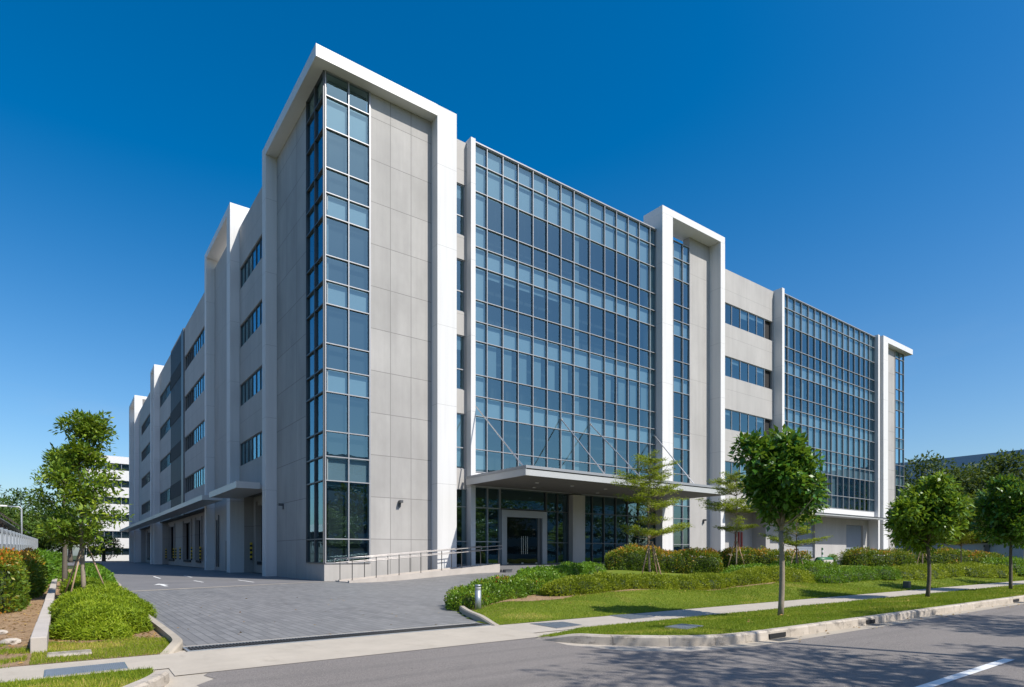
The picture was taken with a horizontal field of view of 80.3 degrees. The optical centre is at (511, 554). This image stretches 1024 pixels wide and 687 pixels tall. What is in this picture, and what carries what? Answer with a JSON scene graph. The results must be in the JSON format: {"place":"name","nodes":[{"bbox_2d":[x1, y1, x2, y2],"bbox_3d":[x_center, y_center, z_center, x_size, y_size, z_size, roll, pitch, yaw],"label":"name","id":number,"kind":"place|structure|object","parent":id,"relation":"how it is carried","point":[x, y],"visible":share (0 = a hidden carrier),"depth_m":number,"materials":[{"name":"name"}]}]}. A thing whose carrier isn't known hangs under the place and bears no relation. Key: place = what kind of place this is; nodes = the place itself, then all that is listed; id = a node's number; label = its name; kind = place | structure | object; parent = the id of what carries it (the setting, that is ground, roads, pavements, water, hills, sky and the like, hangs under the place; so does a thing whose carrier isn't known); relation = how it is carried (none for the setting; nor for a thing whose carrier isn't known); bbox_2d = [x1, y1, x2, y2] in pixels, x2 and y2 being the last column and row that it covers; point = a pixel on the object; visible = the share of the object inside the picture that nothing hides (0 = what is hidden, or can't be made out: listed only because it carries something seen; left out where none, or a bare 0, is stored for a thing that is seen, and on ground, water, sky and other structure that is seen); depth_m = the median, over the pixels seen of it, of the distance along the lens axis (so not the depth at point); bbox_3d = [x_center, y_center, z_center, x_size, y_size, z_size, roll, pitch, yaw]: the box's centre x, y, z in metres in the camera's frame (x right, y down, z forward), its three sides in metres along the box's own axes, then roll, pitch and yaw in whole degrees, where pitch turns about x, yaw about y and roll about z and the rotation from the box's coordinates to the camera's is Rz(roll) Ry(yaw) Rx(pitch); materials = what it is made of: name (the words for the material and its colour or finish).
{"place":"outdoors","nodes":[
{"label":"outdoors","id":0,"kind":"place"},
{"bbox_2d":[0,584,49,666],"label":"soil bed","id":1,"kind":"object","parent":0,"point":[29,626],"visible":0.25,"depth_m":11.04,"materials":[{"name":"brown soil"}]},
{"bbox_2d":[0,546,31,613],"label":"hedge","id":2,"kind":"object","parent":1,"relation":"on","point":[15,588],"visible":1,"depth_m":13.89,"materials":[{"name":"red plant"}]},
{"bbox_2d":[0,528,37,550],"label":"panel fence","id":3,"kind":"object","parent":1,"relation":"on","point":[11,539],"visible":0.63,"depth_m":30.94,"materials":[{"name":"metal"}]},
{"bbox_2d":[15,547,49,597],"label":"hedge","id":4,"kind":"object","parent":1,"relation":"on","point":[36,563],"visible":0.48,"depth_m":19.08,"materials":[{"name":"green plant"}]},
{"bbox_2d":[33,547,61,583],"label":"hedge","id":5,"kind":"object","parent":1,"relation":"on","point":[53,561],"visible":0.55,"depth_m":28.25,"materials":[{"name":"green plant"}]},
{"bbox_2d":[0,635,170,667],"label":"grass","id":6,"kind":"structure","parent":1,"relation":"on","point":[122,648],"depth_m":8.23,"materials":[{"name":"green plant"}]},
{"bbox_2d":[46,649,91,656],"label":"stepping slab","id":7,"kind":"structure","parent":6,"relation":"on","point":[74,652],"depth_m":7.88,"materials":[{"name":"concrete"}]},
{"bbox_2d":[0,666,154,686],"bbox_3d":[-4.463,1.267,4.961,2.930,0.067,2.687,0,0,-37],"label":"grass","id":8,"kind":"structure","parent":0,"point":[67,680],"depth_m":6.16,"materials":[{"name":"green plant"}]},
{"bbox_2d":[30,569,165,664],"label":"planter soil","id":9,"kind":"structure","parent":0,"point":[138,634],"depth_m":9.23,"materials":[{"name":"brown soil"}]},
{"bbox_2d":[30,578,57,652],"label":"planter wall","id":10,"kind":"structure","parent":9,"relation":"on","point":[39,639],"depth_m":9.29,"materials":[{"name":"concrete"}]},
{"bbox_2d":[25,445,103,584],"bbox_3d":[-16.854,-1.434,23.014,2.531,5.521,2.800,0,0,-37],"label":"tall tree","id":11,"kind":"object","parent":9,"relation":"on","point":[64,549],"visible":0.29,"depth_m":22.81,"materials":[{"name":"green plant"}]},
{"bbox_2d":[34,408,134,588],"bbox_3d":[-12.220,-1.478,17.411,2.414,5.606,2.490,0,0,-37],"label":"tall tree","id":12,"kind":"object","parent":9,"relation":"on","point":[90,429],"visible":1,"depth_m":17.14,"materials":[{"name":"green plant"}]},
{"bbox_2d":[65,543,103,592],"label":"support stakes","id":13,"kind":"object","parent":9,"relation":"on","point":[78,556],"visible":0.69,"depth_m":17.36,"materials":[{"name":"brown wood"}]},
{"bbox_2d":[59,562,117,586],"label":"hedge","id":14,"kind":"object","parent":9,"relation":"on","point":[91,571],"visible":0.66,"depth_m":23.80,"materials":[{"name":"green plant"}]},
{"bbox_2d":[56,575,128,599],"bbox_3d":[-12.933,1.015,18.744,1.912,0.741,8.690,0,0,-37],"label":"hedge","id":15,"kind":"object","parent":9,"relation":"on","point":[91,583],"visible":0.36,"depth_m":18.61,"materials":[{"name":"green plant"}]},
{"bbox_2d":[47,585,157,640],"bbox_3d":[-8.408,1.009,12.478,2.048,0.738,7.995,0,0,-37],"label":"hedge","id":16,"kind":"object","parent":9,"relation":"on","point":[106,612],"visible":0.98,"depth_m":9.95,"materials":[{"name":"green plant"}]},
{"bbox_2d":[68,561,321,590],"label":"yard","id":17,"kind":"structure","parent":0,"point":[133,576],"depth_m":34.78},
{"bbox_2d":[0,512,29,533],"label":"warehouse","id":18,"kind":"structure","parent":17,"relation":"on","point":[4,524],"depth_m":55.80,"materials":[{"name":"metal"}]},
{"bbox_2d":[13,519,67,551],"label":"hill tree","id":19,"kind":"object","parent":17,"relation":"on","point":[43,544],"visible":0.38,"depth_m":103.56,"materials":[{"name":"green plant"}]},
{"bbox_2d":[42,513,95,561],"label":"rain tree","id":20,"kind":"object","parent":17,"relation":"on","point":[70,556],"visible":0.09,"depth_m":101.28,"materials":[{"name":"green plant"}]},
{"bbox_2d":[0,626,542,682],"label":"pavement","id":21,"kind":"structure","parent":0,"point":[186,663],"depth_m":8.13,"materials":[{"name":"concrete"}]},
{"bbox_2d":[44,662,127,677],"bbox_3d":[-4.847,1.316,6.913,0.770,0.032,0.580,0,0,-37],"label":"access cover","id":22,"kind":"object","parent":21,"relation":"on","point":[80,669],"visible":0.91,"depth_m":6.88,"materials":[{"name":"silver metal"}]},
{"bbox_2d":[132,572,516,645],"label":"driveway","id":23,"kind":"structure","parent":0,"point":[266,612],"depth_m":14.85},
{"bbox_2d":[183,622,476,646],"bbox_3d":[-2.674,1.313,10.134,5.102,0.001,0.140,0,0,-37],"label":"paving strip","id":24,"kind":"object","parent":23,"relation":"on","point":[319,635],"visible":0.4,"depth_m":9.84,"materials":[{"name":"concrete"}]},
{"bbox_2d":[183,623,489,651],"bbox_3d":[-2.523,1.309,9.873,4.990,0.018,0.450,0,0,-37],"label":"drain grate","id":25,"kind":"object","parent":23,"relation":"in","point":[286,640],"visible":1,"depth_m":9.52,"materials":[{"name":"black"}]},
{"bbox_2d":[338,564,499,582],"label":"access ramp","id":26,"kind":"structure","parent":23,"relation":"on","point":[482,568],"depth_m":31.05,"materials":[{"name":"concrete"}]},
{"bbox_2d":[334,546,481,579],"bbox_3d":[-5.124,0.373,31.682,8.554,1.720,0.090,0,0,-37],"label":"handrail","id":27,"kind":"object","parent":26,"relation":"on","point":[409,556],"visible":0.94,"depth_m":31.48,"materials":[{"name":"silver metal"}]},
{"bbox_2d":[346,545,501,579],"bbox_3d":[-4.128,0.352,30.877,8.954,1.742,0.090,0,0,-37],"label":"handrail","id":28,"kind":"object","parent":26,"relation":"on","point":[420,556],"visible":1,"depth_m":30.53,"materials":[{"name":"silver metal"}]},
{"bbox_2d":[0,581,1019,663],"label":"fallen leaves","id":29,"kind":"object","parent":23,"relation":"on","point":[314,624],"visible":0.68,"depth_m":11.44,"materials":[{"name":"brown plant"}]},
{"bbox_2d":[500,564,603,571],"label":"entrance steps","id":30,"kind":"structure","parent":23,"relation":"on","point":[515,568],"depth_m":34.37,"materials":[{"name":"grey concrete"}]},
{"bbox_2d":[143,622,719,686],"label":"apron","id":31,"kind":"object","parent":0,"point":[191,680],"visible":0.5,"depth_m":8.45,"materials":[{"name":"concrete"}]},
{"bbox_2d":[530,622,580,628],"bbox_3d":[0.854,1.316,11.322,0.780,0.032,0.860,0,0,-37],"label":"access cover","id":32,"kind":"object","parent":31,"relation":"on","point":[556,625],"visible":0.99,"depth_m":11.27,"materials":[{"name":"silver metal"}]},
{"bbox_2d":[0,0,1023,555],"label":"sky","id":33,"kind":"structure","parent":0,"point":[862,161],"materials":[{"name":"blue"}]},
{"bbox_2d":[3,556,1023,667],"bbox_3d":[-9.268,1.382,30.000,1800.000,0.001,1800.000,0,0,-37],"label":"ground","id":34,"kind":"structure","parent":0,"point":[74,560],"depth_m":20.24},
{"bbox_2d":[0,485,37,517],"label":"hill tree","id":35,"kind":"object","parent":34,"relation":"on","point":[15,500],"visible":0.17,"depth_m":138.78,"materials":[{"name":"green plant"}]},
{"bbox_2d":[0,487,54,518],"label":"hill tree","id":36,"kind":"object","parent":34,"relation":"on","point":[6,511],"visible":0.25,"depth_m":130.63,"materials":[{"name":"green plant"}]},
{"bbox_2d":[3,503,57,549],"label":"hill tree","id":37,"kind":"object","parent":34,"relation":"on","point":[30,516],"visible":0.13,"depth_m":122.51,"materials":[{"name":"green plant"}]},
{"bbox_2d":[85,533,123,560],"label":"rain tree","id":38,"kind":"object","parent":34,"relation":"on","point":[110,549],"visible":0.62,"depth_m":118.20,"materials":[{"name":"green plant"}]},
{"bbox_2d":[81,455,128,560],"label":"office block","id":39,"kind":"structure","parent":34,"relation":"on","point":[122,464],"depth_m":126.83,"materials":[{"name":"white"}]},
{"bbox_2d":[123,671,169,686],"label":"kerb","id":40,"kind":"structure","parent":34,"relation":"on","point":[158,679],"depth_m":5.93,"materials":[{"name":"concrete"}]},
{"bbox_2d":[117,581,183,653],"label":"planter kerb","id":41,"kind":"structure","parent":34,"relation":"on","point":[175,645],"depth_m":8.97,"materials":[{"name":"concrete"}]},
{"bbox_2d":[459,606,498,625],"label":"island kerb","id":42,"kind":"structure","parent":34,"relation":"on","point":[467,612],"depth_m":12.17,"materials":[{"name":"concrete"}]},
{"bbox_2d":[536,595,1023,645],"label":"kerb","id":43,"kind":"structure","parent":34,"relation":"on","point":[686,640],"depth_m":9.29,"materials":[{"name":"concrete"}]},
{"bbox_2d":[896,450,996,499],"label":"rain tree","id":44,"kind":"object","parent":34,"relation":"on","point":[917,466],"visible":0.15,"depth_m":85.82,"materials":[{"name":"green plant"}]},
{"bbox_2d":[896,543,1023,558],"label":"boundary wall","id":45,"kind":"structure","parent":34,"relation":"on","point":[999,549],"depth_m":76.83,"materials":[{"name":"paint"}]},
{"bbox_2d":[916,449,1023,540],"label":"rain tree","id":46,"kind":"object","parent":34,"relation":"on","point":[998,468],"visible":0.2,"depth_m":84.28,"materials":[{"name":"green plant"}]},
{"bbox_2d":[951,488,1007,546],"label":"rain tree","id":47,"kind":"object","parent":34,"relation":"on","point":[971,495],"visible":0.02,"depth_m":78.72,"materials":[{"name":"green plant"}]},
{"bbox_2d":[120,43,912,580],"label":"office building","id":48,"kind":"structure","parent":0,"point":[414,325],"depth_m":38.97,"materials":[{"name":"grey concrete"}]},
{"bbox_2d":[160,417,170,439],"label":"window","id":49,"kind":"structure","parent":48,"relation":"in","point":[166,427],"depth_m":76.64,"materials":[{"name":"blue glass"}]},
{"bbox_2d":[160,453,170,472],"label":"window","id":50,"kind":"structure","parent":48,"relation":"in","point":[165,462],"depth_m":76.85,"materials":[{"name":"blue glass"}]},
{"bbox_2d":[160,488,170,505],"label":"window","id":51,"kind":"structure","parent":48,"relation":"in","point":[164,496],"depth_m":76.64,"materials":[{"name":"blue glass"}]},
{"bbox_2d":[182,519,191,561],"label":"dock door","id":52,"kind":"structure","parent":48,"relation":"in","point":[190,524],"depth_m":69.66,"materials":[{"name":"grey metal"}]},
{"bbox_2d":[185,327,204,370],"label":"window","id":53,"kind":"structure","parent":48,"relation":"in","point":[200,340],"depth_m":59.50,"materials":[{"name":"blue glass"}]},
{"bbox_2d":[185,373,204,410],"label":"window","id":54,"kind":"structure","parent":48,"relation":"in","point":[199,387],"depth_m":59.48,"materials":[{"name":"blue glass"}]},
{"bbox_2d":[185,420,204,451],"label":"window","id":55,"kind":"structure","parent":48,"relation":"in","point":[198,433],"depth_m":59.51,"materials":[{"name":"blue glass"}]},
{"bbox_2d":[185,466,204,492],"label":"window","id":56,"kind":"structure","parent":48,"relation":"in","point":[196,479],"depth_m":59.50,"materials":[{"name":"blue glass"}]},
{"bbox_2d":[194,516,202,562],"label":"dock door","id":57,"kind":"structure","parent":48,"relation":"in","point":[201,517],"depth_m":61.10,"materials":[{"name":"grey metal"}]},
{"bbox_2d":[241,236,261,287],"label":"window","id":58,"kind":"structure","parent":48,"relation":"in","point":[248,266],"depth_m":42.19,"materials":[{"name":"blue glass"}]},
{"bbox_2d":[241,300,261,346],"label":"window","id":59,"kind":"structure","parent":48,"relation":"in","point":[247,324],"depth_m":42.19,"materials":[{"name":"blue glass"}]},
{"bbox_2d":[241,366,261,405],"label":"window","id":60,"kind":"structure","parent":48,"relation":"in","point":[248,381],"depth_m":41.75,"materials":[{"name":"blue glass"}]},
{"bbox_2d":[241,431,261,465],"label":"window","id":61,"kind":"structure","parent":48,"relation":"in","point":[250,442],"depth_m":41.71,"materials":[{"name":"blue glass"}]},
{"bbox_2d":[255,502,261,564],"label":"dock door","id":62,"kind":"structure","parent":48,"relation":"in","point":[256,503],"depth_m":43.85,"materials":[{"name":"grey metal"}]},
{"bbox_2d":[457,183,464,235],"bbox_3d":[-3.186,-19.853,34.884,1.006,2.950,0.170,0,0,-37],"label":"window","id":63,"kind":"structure","parent":48,"relation":"in","point":[459,187],"depth_m":35.10,"materials":[{"name":"glass"}]},
{"bbox_2d":[457,258,464,311],"bbox_3d":[-3.165,-15.488,34.856,1.006,3.020,0.100,0,0,-37],"label":"window","id":64,"kind":"structure","parent":48,"relation":"in","point":[463,261],"depth_m":35.10,"materials":[{"name":"glass"}]},
{"bbox_2d":[457,335,464,389],"bbox_3d":[-3.186,-11.053,34.884,1.006,3.150,0.170,0,0,-37],"label":"window","id":65,"kind":"structure","parent":48,"relation":"in","point":[459,338],"depth_m":35.10,"materials":[{"name":"glass"}]},
{"bbox_2d":[457,413,464,468],"bbox_3d":[-3.186,-6.528,34.884,1.006,3.200,0.170,0,0,-37],"label":"window","id":66,"kind":"structure","parent":48,"relation":"in","point":[459,416],"depth_m":35.10,"materials":[{"name":"glass"}]},
{"bbox_2d":[500,509,546,564],"bbox_3d":[0.681,-1.038,37.501,3.520,3.320,0.420,0,0,-37],"label":"entrance door","id":67,"kind":"structure","parent":48,"relation":"in","point":[541,517],"depth_m":37.49,"materials":[{"name":"metal"}]},
{"bbox_2d":[725,303,771,340],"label":"window","id":68,"kind":"structure","parent":48,"relation":"in","point":[744,315],"depth_m":53.46,"materials":[{"name":"glass"}]},
{"bbox_2d":[725,356,771,389],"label":"window","id":69,"kind":"structure","parent":48,"relation":"in","point":[766,373],"depth_m":53.54,"materials":[{"name":"glass"}]},
{"bbox_2d":[725,409,771,435],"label":"window","id":70,"kind":"structure","parent":48,"relation":"in","point":[766,422],"depth_m":53.46,"materials":[{"name":"glass"}]},
{"bbox_2d":[197,604,1023,686],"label":"road","id":71,"kind":"structure","parent":0,"point":[913,653],"depth_m":7.27,"materials":[{"name":"grey asphalt"}]},
{"bbox_2d":[706,601,1023,648],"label":"gutter","id":72,"kind":"object","parent":71,"relation":"on","point":[765,642],"visible":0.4,"depth_m":10.73,"materials":[{"name":"concrete"}]},
{"bbox_2d":[769,632,797,640],"bbox_3d":[4.234,1.282,9.497,0.510,0.089,0.220,0,0,-37],"label":"kerb inlet","id":73,"kind":"object","parent":72,"relation":"on","point":[777,635],"visible":1,"depth_m":9.53,"materials":[{"name":"black metal"}]},
{"bbox_2d":[916,658,1013,686],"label":"lane marking","id":74,"kind":"object","parent":71,"relation":"on","point":[961,674],"visible":1,"depth_m":6.70,"materials":[{"name":"paint"}]},
{"bbox_2d":[457,565,1023,624],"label":"island lawn","id":75,"kind":"structure","parent":0,"point":[635,599],"depth_m":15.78,"materials":[{"name":"green plant"}]},
{"bbox_2d":[475,585,480,609],"bbox_3d":[-0.783,1.009,13.979,0.150,0.627,0.150,0,0,-37],"label":"bollard light","id":76,"kind":"object","parent":75,"relation":"on","point":[478,596],"visible":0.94,"depth_m":13.92,"materials":[{"name":"metal"}]},
{"bbox_2d":[511,561,606,576],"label":"hedge","id":77,"kind":"object","parent":75,"relation":"on","point":[568,568],"visible":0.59,"depth_m":22.82,"materials":[{"name":"green plant"}]},
{"bbox_2d":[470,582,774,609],"bbox_3d":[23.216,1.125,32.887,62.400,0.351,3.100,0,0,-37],"label":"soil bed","id":78,"kind":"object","parent":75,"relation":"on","point":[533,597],"visible":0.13,"depth_m":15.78,"materials":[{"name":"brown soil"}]},
{"bbox_2d":[444,570,565,610],"bbox_3d":[-0.273,0.914,16.364,2.142,0.941,4.967,0,0,35],"label":"hedge","id":79,"kind":"object","parent":78,"relation":"on","point":[500,588],"visible":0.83,"depth_m":15.42,"materials":[{"name":"green plant"}]},
{"bbox_2d":[538,571,679,596],"bbox_3d":[2.978,0.794,17.490,5.128,0.721,1.480,0,0,-37],"label":"hedge","id":80,"kind":"object","parent":78,"relation":"on","point":[597,582],"visible":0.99,"depth_m":16.80,"materials":[{"name":"green plant"}]},
{"bbox_2d":[642,541,660,573],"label":"support stakes","id":81,"kind":"object","parent":78,"relation":"on","point":[653,548],"visible":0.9,"depth_m":20.94,"materials":[{"name":"brown wood"}]},
{"bbox_2d":[611,449,692,571],"bbox_3d":[4.919,-1.212,21.093,3.011,4.727,3.072,0,0,-37],"label":"tiered tree","id":82,"kind":"object","parent":78,"relation":"on","point":[651,478],"visible":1,"depth_m":20.82,"materials":[{"name":"green plant"}]},
{"bbox_2d":[668,567,769,589],"bbox_3d":[6.757,0.827,20.447,5.098,0.809,1.586,0,0,-37],"label":"hedge","id":83,"kind":"object","parent":78,"relation":"on","point":[707,580],"visible":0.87,"depth_m":20.08,"materials":[{"name":"green plant"}]},
{"bbox_2d":[748,565,814,582],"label":"hedge","id":84,"kind":"object","parent":78,"relation":"on","point":[793,574],"visible":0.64,"depth_m":22.35,"materials":[{"name":"green plant"}]},
{"bbox_2d":[813,564,902,583],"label":"hedge","id":85,"kind":"object","parent":78,"relation":"on","point":[850,573],"visible":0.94,"depth_m":24.57,"materials":[{"name":"green plant"}]},
{"bbox_2d":[888,562,964,580],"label":"hedge","id":86,"kind":"object","parent":78,"relation":"on","point":[916,571],"visible":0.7,"depth_m":28.18,"materials":[{"name":"green plant"}]},
{"bbox_2d":[936,497,992,562],"bbox_3d":[25.916,-1.139,35.200,4.147,4.397,3.944,0,0,35],"label":"tiered tree","id":87,"kind":"object","parent":78,"relation":"on","point":[968,537],"visible":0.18,"depth_m":34.49,"materials":[{"name":"green plant"}]},
{"bbox_2d":[946,561,1016,577],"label":"hedge","id":88,"kind":"object","parent":78,"relation":"on","point":[974,569],"visible":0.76,"depth_m":30.91,"materials":[{"name":"green plant"}]},
{"bbox_2d":[604,543,723,573],"bbox_3d":[7.311,0.211,29.437,5.788,1.609,2.052,0,0,0],"label":"hedge","id":89,"kind":"object","parent":75,"relation":"on","point":[683,561],"visible":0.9,"depth_m":28.80,"materials":[{"name":"green plant"}]},
{"bbox_2d":[691,470,758,564],"bbox_3d":[10.755,-1.586,29.462,4.193,4.967,3.690,0,0,-37],"label":"tiered tree","id":90,"kind":"object","parent":75,"relation":"on","point":[727,505],"visible":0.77,"depth_m":29.44,"materials":[{"name":"green plant"}]},
{"bbox_2d":[717,546,812,569],"bbox_3d":[12.346,0.282,30.112,4.762,1.517,1.964,0,0,15],"label":"hedge","id":91,"kind":"object","parent":75,"relation":"on","point":[766,555],"visible":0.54,"depth_m":29.70,"materials":[{"name":"green plant"}]},
{"bbox_2d":[719,559,839,573],"bbox_3d":[11.899,0.671,26.649,7.020,0.999,2.922,0,0,-37],"label":"hedge","id":92,"kind":"object","parent":75,"relation":"on","point":[814,566],"visible":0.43,"depth_m":26.38,"materials":[{"name":"green plant"}]},
{"bbox_2d":[758,509,829,562],"bbox_3d":[12.398,-0.779,26.697,2.940,3.737,2.771,0,0,-37],"label":"tiered tree","id":93,"kind":"object","parent":75,"relation":"on","point":[803,531],"visible":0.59,"depth_m":26.43,"materials":[{"name":"green plant"}]},
{"bbox_2d":[836,546,918,565],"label":"hedge","id":94,"kind":"object","parent":75,"relation":"on","point":[870,557],"visible":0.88,"depth_m":41.75,"materials":[{"name":"green plant"}]},
{"bbox_2d":[913,546,1007,563],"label":"hedge","id":95,"kind":"object","parent":75,"relation":"on","point":[945,555],"visible":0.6,"depth_m":42.28,"materials":[{"name":"green plant"}]},
{"bbox_2d":[979,556,1023,574],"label":"hedge","id":96,"kind":"object","parent":75,"relation":"on","point":[1018,565],"visible":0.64,"depth_m":33.84,"materials":[{"name":"green plant"}]},
{"bbox_2d":[495,581,1023,632],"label":"pavement","id":97,"kind":"structure","parent":0,"point":[595,621],"depth_m":14.49,"materials":[{"name":"concrete"}]},
{"bbox_2d":[610,614,652,619],"bbox_3d":[2.483,1.316,12.818,0.820,0.032,0.840,0,0,-37],"label":"access cover","id":98,"kind":"object","parent":97,"relation":"on","point":[631,616],"visible":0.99,"depth_m":12.73,"materials":[{"name":"silver metal"}]},
{"bbox_2d":[540,584,1023,636],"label":"verge","id":99,"kind":"structure","parent":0,"point":[740,624],"depth_m":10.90,"materials":[{"name":"green plant"}]},
{"bbox_2d":[665,624,702,629],"bbox_3d":[2.848,1.203,10.062,0.430,0.032,0.683,0,0,44],"label":"access cover","id":100,"kind":"object","parent":99,"relation":"on","point":[681,626],"visible":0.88,"depth_m":10.01,"materials":[{"name":"silver metal"}]},
{"bbox_2d":[728,424,830,614],"bbox_3d":[5.575,-0.708,12.397,1.879,4.030,2.116,0,0,42],"label":"street tree","id":101,"kind":"object","parent":99,"relation":"on","point":[782,480],"visible":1,"depth_m":12.05,"materials":[{"name":"green plant"}]},
{"bbox_2d":[882,469,976,596],"bbox_3d":[12.228,-0.584,17.925,2.489,3.798,2.607,0,0,15],"label":"street tree","id":102,"kind":"object","parent":99,"relation":"on","point":[939,512],"visible":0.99,"depth_m":17.45,"materials":[{"name":"green plant"}]},
{"bbox_2d":[968,473,1023,588],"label":"street tree","id":103,"kind":"object","parent":99,"relation":"on","point":[1000,509],"visible":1,"depth_m":21.55,"materials":[{"name":"green plant"}]},
{"label":"opposite pavement","id":104,"kind":"structure","parent":0,"visible":0},
{"bbox_2d":[896,449,1023,543],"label":"office block","id":105,"kind":"structure","parent":104,"relation":"on","point":[966,460],"depth_m":108.09,"materials":[{"name":"grey"}]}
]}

